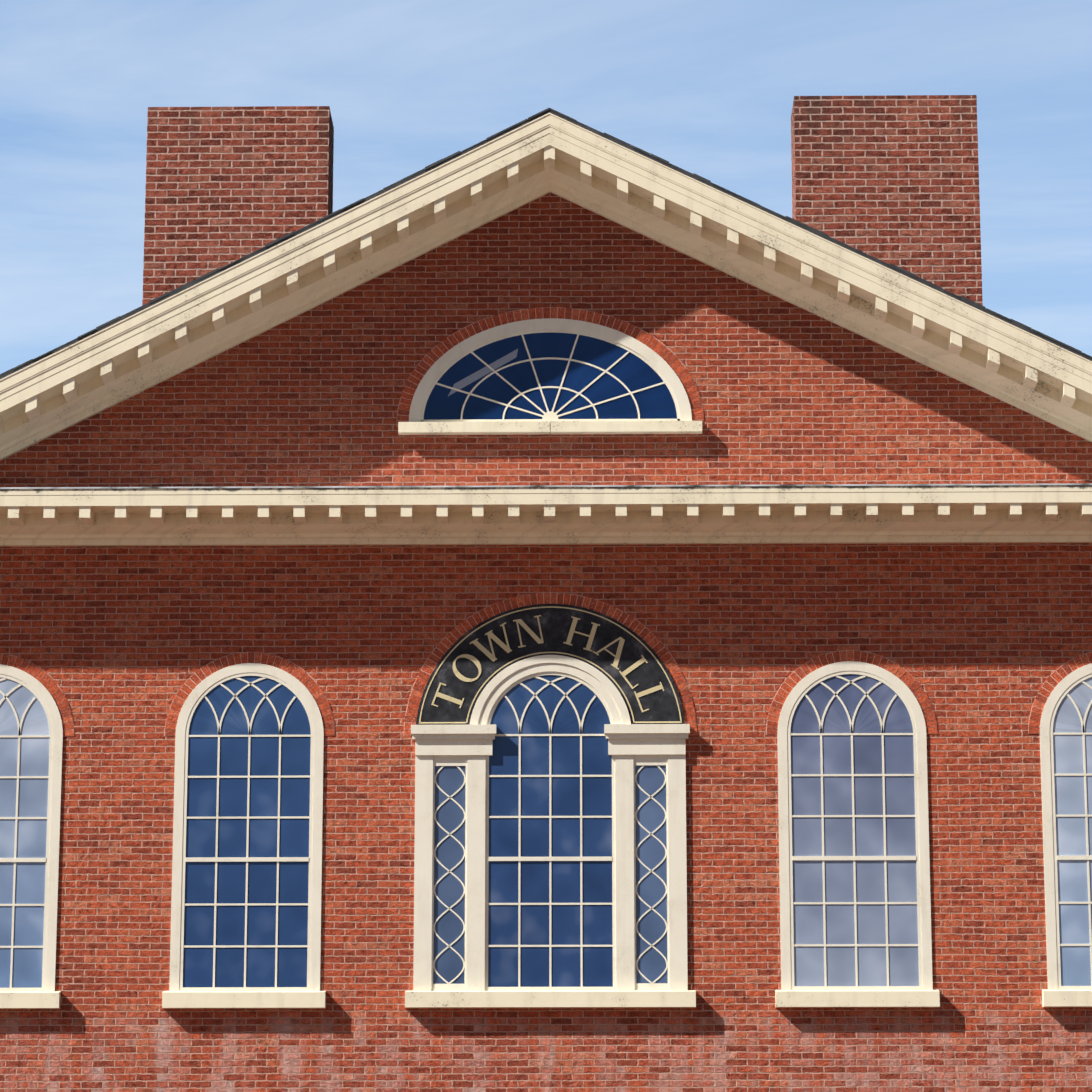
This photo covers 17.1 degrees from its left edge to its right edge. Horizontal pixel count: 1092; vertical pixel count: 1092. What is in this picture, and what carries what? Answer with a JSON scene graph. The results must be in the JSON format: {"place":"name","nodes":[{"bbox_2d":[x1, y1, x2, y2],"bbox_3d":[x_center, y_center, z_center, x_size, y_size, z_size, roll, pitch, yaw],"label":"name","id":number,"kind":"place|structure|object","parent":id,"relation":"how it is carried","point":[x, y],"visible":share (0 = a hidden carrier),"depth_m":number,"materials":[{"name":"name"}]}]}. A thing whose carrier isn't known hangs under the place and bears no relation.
{"place":"outdoors","nodes":[
{"label":"outdoors","id":0,"kind":"place"},
{"bbox_2d":[0,192,1091,1091],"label":"walls","id":1,"kind":"structure","parent":0,"point":[124,644],"depth_m":38.00,"materials":[{"name":"brick"}]},
{"bbox_2d":[0,991,60,1008],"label":"window sill","id":2,"kind":"structure","parent":1,"relation":"attached to","point":[32,1000],"depth_m":37.12,"materials":[{"name":"beige stone"}]},
{"bbox_2d":[0,664,62,991],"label":"window frame","id":3,"kind":"object","parent":1,"relation":"attached to","point":[37,689],"visible":0.98,"depth_m":37.63,"materials":[{"name":"beige wood"}]},
{"bbox_2d":[0,677,49,987],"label":"window glass","id":4,"kind":"object","parent":3,"relation":"in","point":[30,876],"visible":1,"depth_m":37.62,"materials":[{"name":"glass"}]},
{"bbox_2d":[0,654,73,735],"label":"brick arch","id":5,"kind":"structure","parent":1,"relation":"attached to","point":[43,682],"depth_m":37.98,"materials":[{"name":"red brick"}]},
{"bbox_2d":[0,653,73,729],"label":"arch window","id":6,"kind":"structure","parent":1,"relation":"attached to","point":[44,685],"depth_m":37.98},
{"bbox_2d":[162,991,325,1008],"bbox_3d":[-3.080,4.625,37.135,1.662,0.182,0.103,0,-14,1],"label":"window sill","id":7,"kind":"structure","parent":1,"relation":"attached to","point":[243,999],"depth_m":37.09,"materials":[{"name":"beige stone"}]},
{"bbox_2d":[169,663,323,990],"bbox_3d":[-3.079,2.886,37.596,1.542,3.423,0.018,0,-14,1],"label":"window frame","id":8,"kind":"object","parent":1,"relation":"attached to","point":[290,682],"visible":1,"depth_m":37.59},
{"bbox_2d":[183,676,310,986],"bbox_3d":[-3.079,2.928,37.589,1.292,3.257,0.001,0,-14,1],"label":"window glass","id":9,"kind":"object","parent":8,"relation":"in","point":[231,876],"visible":1,"depth_m":37.57,"materials":[{"name":"glass"}]},
{"bbox_2d":[164,652,334,735],"bbox_3d":[-3.079,1.541,37.926,1.780,0.889,0.005,0,-14,1],"label":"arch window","id":10,"kind":"structure","parent":1,"relation":"attached to","point":[254,662],"depth_m":37.96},
{"bbox_2d":[165,652,334,735],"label":"brick arch","id":11,"kind":"structure","parent":1,"relation":"attached to","point":[258,658],"depth_m":37.95,"materials":[{"name":"red brick"}]},
{"bbox_2d":[0,485,1091,546],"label":"cornice","id":12,"kind":"structure","parent":1,"relation":"attached to","point":[567,527],"depth_m":37.99,"materials":[{"name":"paint"}]},
{"bbox_2d":[0,483,1091,488],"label":"cornice flashing","id":13,"kind":"object","parent":12,"relation":"on","point":[539,486],"visible":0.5,"depth_m":37.74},
{"bbox_2d":[8,503,1091,524],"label":"modillions","id":14,"kind":"object","parent":12,"relation":"attached to","point":[193,514],"visible":1,"depth_m":37.75,"materials":[{"name":"paint"}]},
{"bbox_2d":[0,108,1091,378],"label":"roof","id":15,"kind":"structure","parent":1,"relation":"on","point":[610,138],"depth_m":38.36,"materials":[{"name":"stone"}]},
{"bbox_2d":[0,113,549,460],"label":"rake","id":16,"kind":"object","parent":15,"relation":"hanging from","point":[231,288],"visible":0.87,"depth_m":38.53,"materials":[{"name":"paint"}]},
{"bbox_2d":[142,95,982,305],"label":"chimneys","id":17,"kind":"object","parent":15,"relation":"attached to","point":[892,179],"visible":0.43,"depth_m":39.77,"materials":[{"name":"brick"}]},
{"bbox_2d":[549,113,1091,441],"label":"rake","id":18,"kind":"object","parent":15,"relation":"attached to","point":[869,281],"visible":0.9,"depth_m":38.46,"materials":[{"name":"paint"}]},
{"bbox_2d":[0,145,1074,434],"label":"dentils","id":19,"kind":"object","parent":18,"relation":"attached to","point":[330,267],"visible":1,"depth_m":38.35,"materials":[{"name":"paint"}]},
{"bbox_2d":[398,421,701,434],"bbox_3d":[0.044,-1.258,38.498,3.210,0.135,0.108,0,-14,1],"label":"window sill","id":20,"kind":"structure","parent":1,"relation":"attached to","point":[543,427],"depth_m":38.45,"materials":[{"name":"beige stone"}]},
{"bbox_2d":[411,655,689,990],"bbox_3d":[0.045,2.831,37.524,2.890,3.497,0.093,0,-14,1],"label":"window frame","id":21,"kind":"object","parent":1,"relation":"attached to","point":[630,747],"visible":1,"depth_m":37.53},
{"bbox_2d":[416,604,684,724],"bbox_3d":[0.045,1.237,37.942,2.792,1.295,0.025,0,-14,1],"label":"sign band","id":22,"kind":"object","parent":21,"relation":"attached to","point":[555,626],"visible":0.81,"depth_m":37.94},
{"bbox_2d":[431,615,663,711],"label":"sign letters","id":23,"kind":"object","parent":22,"relation":"attached to","point":[486,652],"visible":1,"depth_m":37.96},
{"bbox_2d":[419,606,681,723],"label":"sign lines","id":24,"kind":"object","parent":22,"relation":"attached to","point":[680,721],"visible":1,"depth_m":37.92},
{"bbox_2d":[488,675,612,986],"bbox_3d":[0.045,2.917,37.545,1.292,3.257,0.001,0,-14,1],"label":"window glass","id":25,"kind":"object","parent":21,"relation":"in","point":[565,880],"visible":0.98,"depth_m":37.52,"materials":[{"name":"glass"}]},
{"bbox_2d":[433,765,667,983],"bbox_3d":[0.045,3.375,37.435,2.410,2.270,0.001,0,-14,1],"label":"side window","id":26,"kind":"structure","parent":21,"relation":"in","point":[449,891],"depth_m":37.43,"materials":[{"name":"glass"}]},
{"bbox_2d":[409,318,691,422],"bbox_3d":[0.045,-1.867,38.688,3.000,1.147,0.022,0,-14,1],"label":"window frame","id":27,"kind":"object","parent":1,"relation":"attached to","point":[650,357],"visible":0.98,"depth_m":38.69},
{"bbox_2d":[424,332,676,419],"bbox_3d":[0.045,-1.799,38.677,2.710,1.000,0.001,0,-14,1],"label":"window glass","id":28,"kind":"object","parent":27,"relation":"in","point":[631,371],"visible":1,"depth_m":38.66,"materials":[{"name":"blue glass"}]},
{"bbox_2d":[448,349,517,395],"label":"glass reflection","id":29,"kind":"object","parent":28,"relation":"attached to","point":[475,376],"visible":1,"depth_m":38.70,"materials":[{"name":"grey glass"}]},
{"bbox_2d":[405,990,695,1007],"bbox_3d":[0.044,4.613,37.086,2.960,0.182,0.113,0,-14,1],"label":"window sill","id":30,"kind":"structure","parent":1,"relation":"attached to","point":[570,999],"depth_m":37.03,"materials":[{"name":"beige stone"}]},
{"bbox_2d":[404,593,696,734],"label":"brick arch","id":31,"kind":"structure","parent":1,"relation":"attached to","point":[647,639],"depth_m":38.01,"materials":[{"name":"red brick"}]},
{"bbox_2d":[404,593,696,735],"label":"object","id":32,"kind":"structure","parent":1,"relation":"attached to","point":[550,603],"depth_m":38.02,"materials":[{"name":"red brick"}]},
{"bbox_2d":[397,307,703,426],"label":"brick arch","id":33,"kind":"structure","parent":1,"relation":"attached to","point":[543,318],"depth_m":38.78,"materials":[{"name":"red brick"}]},
{"bbox_2d":[767,651,936,733],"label":"brick arch","id":34,"kind":"structure","parent":1,"relation":"attached to","point":[912,680],"depth_m":37.86,"materials":[{"name":"red brick"}]},
{"bbox_2d":[766,650,937,734],"bbox_3d":[3.170,1.520,37.837,1.780,0.889,0.005,0,-14,1],"label":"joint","id":35,"kind":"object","parent":1,"relation":"attached to","point":[847,660],"depth_m":37.87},
{"bbox_2d":[777,661,932,989],"bbox_3d":[3.170,2.865,37.507,1.542,3.423,0.018,0,-14,1],"label":"window frame","id":36,"kind":"object","parent":1,"relation":"attached to","point":[893,682],"visible":1,"depth_m":37.51,"materials":[{"name":"beige wood"}]},
{"bbox_2d":[790,674,918,985],"bbox_3d":[3.170,2.907,37.501,1.292,3.257,0.001,0,-14,1],"label":"window glass","id":37,"kind":"object","parent":36,"relation":"in","point":[808,925],"visible":1,"depth_m":37.48,"materials":[{"name":"glass"}]},
{"bbox_2d":[775,990,939,1007],"bbox_3d":[3.169,4.603,37.047,1.662,0.182,0.103,0,-14,1],"label":"window sill","id":38,"kind":"structure","parent":1,"relation":"attached to","point":[857,998],"depth_m":37.00,"materials":[{"name":"beige stone"}]},
{"bbox_2d":[1028,652,1090,733],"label":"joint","id":39,"kind":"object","parent":1,"relation":"attached to","point":[1050,692],"depth_m":37.81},
{"bbox_2d":[1029,652,1091,732],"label":"brick arch","id":40,"kind":"structure","parent":1,"relation":"attached to","point":[1055,675],"depth_m":37.82,"materials":[{"name":"red brick"}]},
{"bbox_2d":[1040,663,1091,989],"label":"window frame","id":41,"kind":"object","parent":1,"relation":"attached to","point":[1065,686],"visible":0.98,"depth_m":37.47,"materials":[{"name":"beige wood"}]},
{"bbox_2d":[1053,677,1091,985],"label":"window glass","id":42,"kind":"object","parent":41,"relation":"in","point":[1075,963],"visible":1,"depth_m":37.47,"materials":[{"name":"glass"}]},
{"bbox_2d":[1042,990,1091,1006],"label":"window sill","id":43,"kind":"structure","parent":1,"relation":"attached to","point":[1066,998],"depth_m":36.96,"materials":[{"name":"beige stone"}]},
{"bbox_2d":[0,0,1091,373],"label":"sky","id":44,"kind":"structure","parent":0,"point":[707,88],"materials":[{"name":"blue"}]}
]}

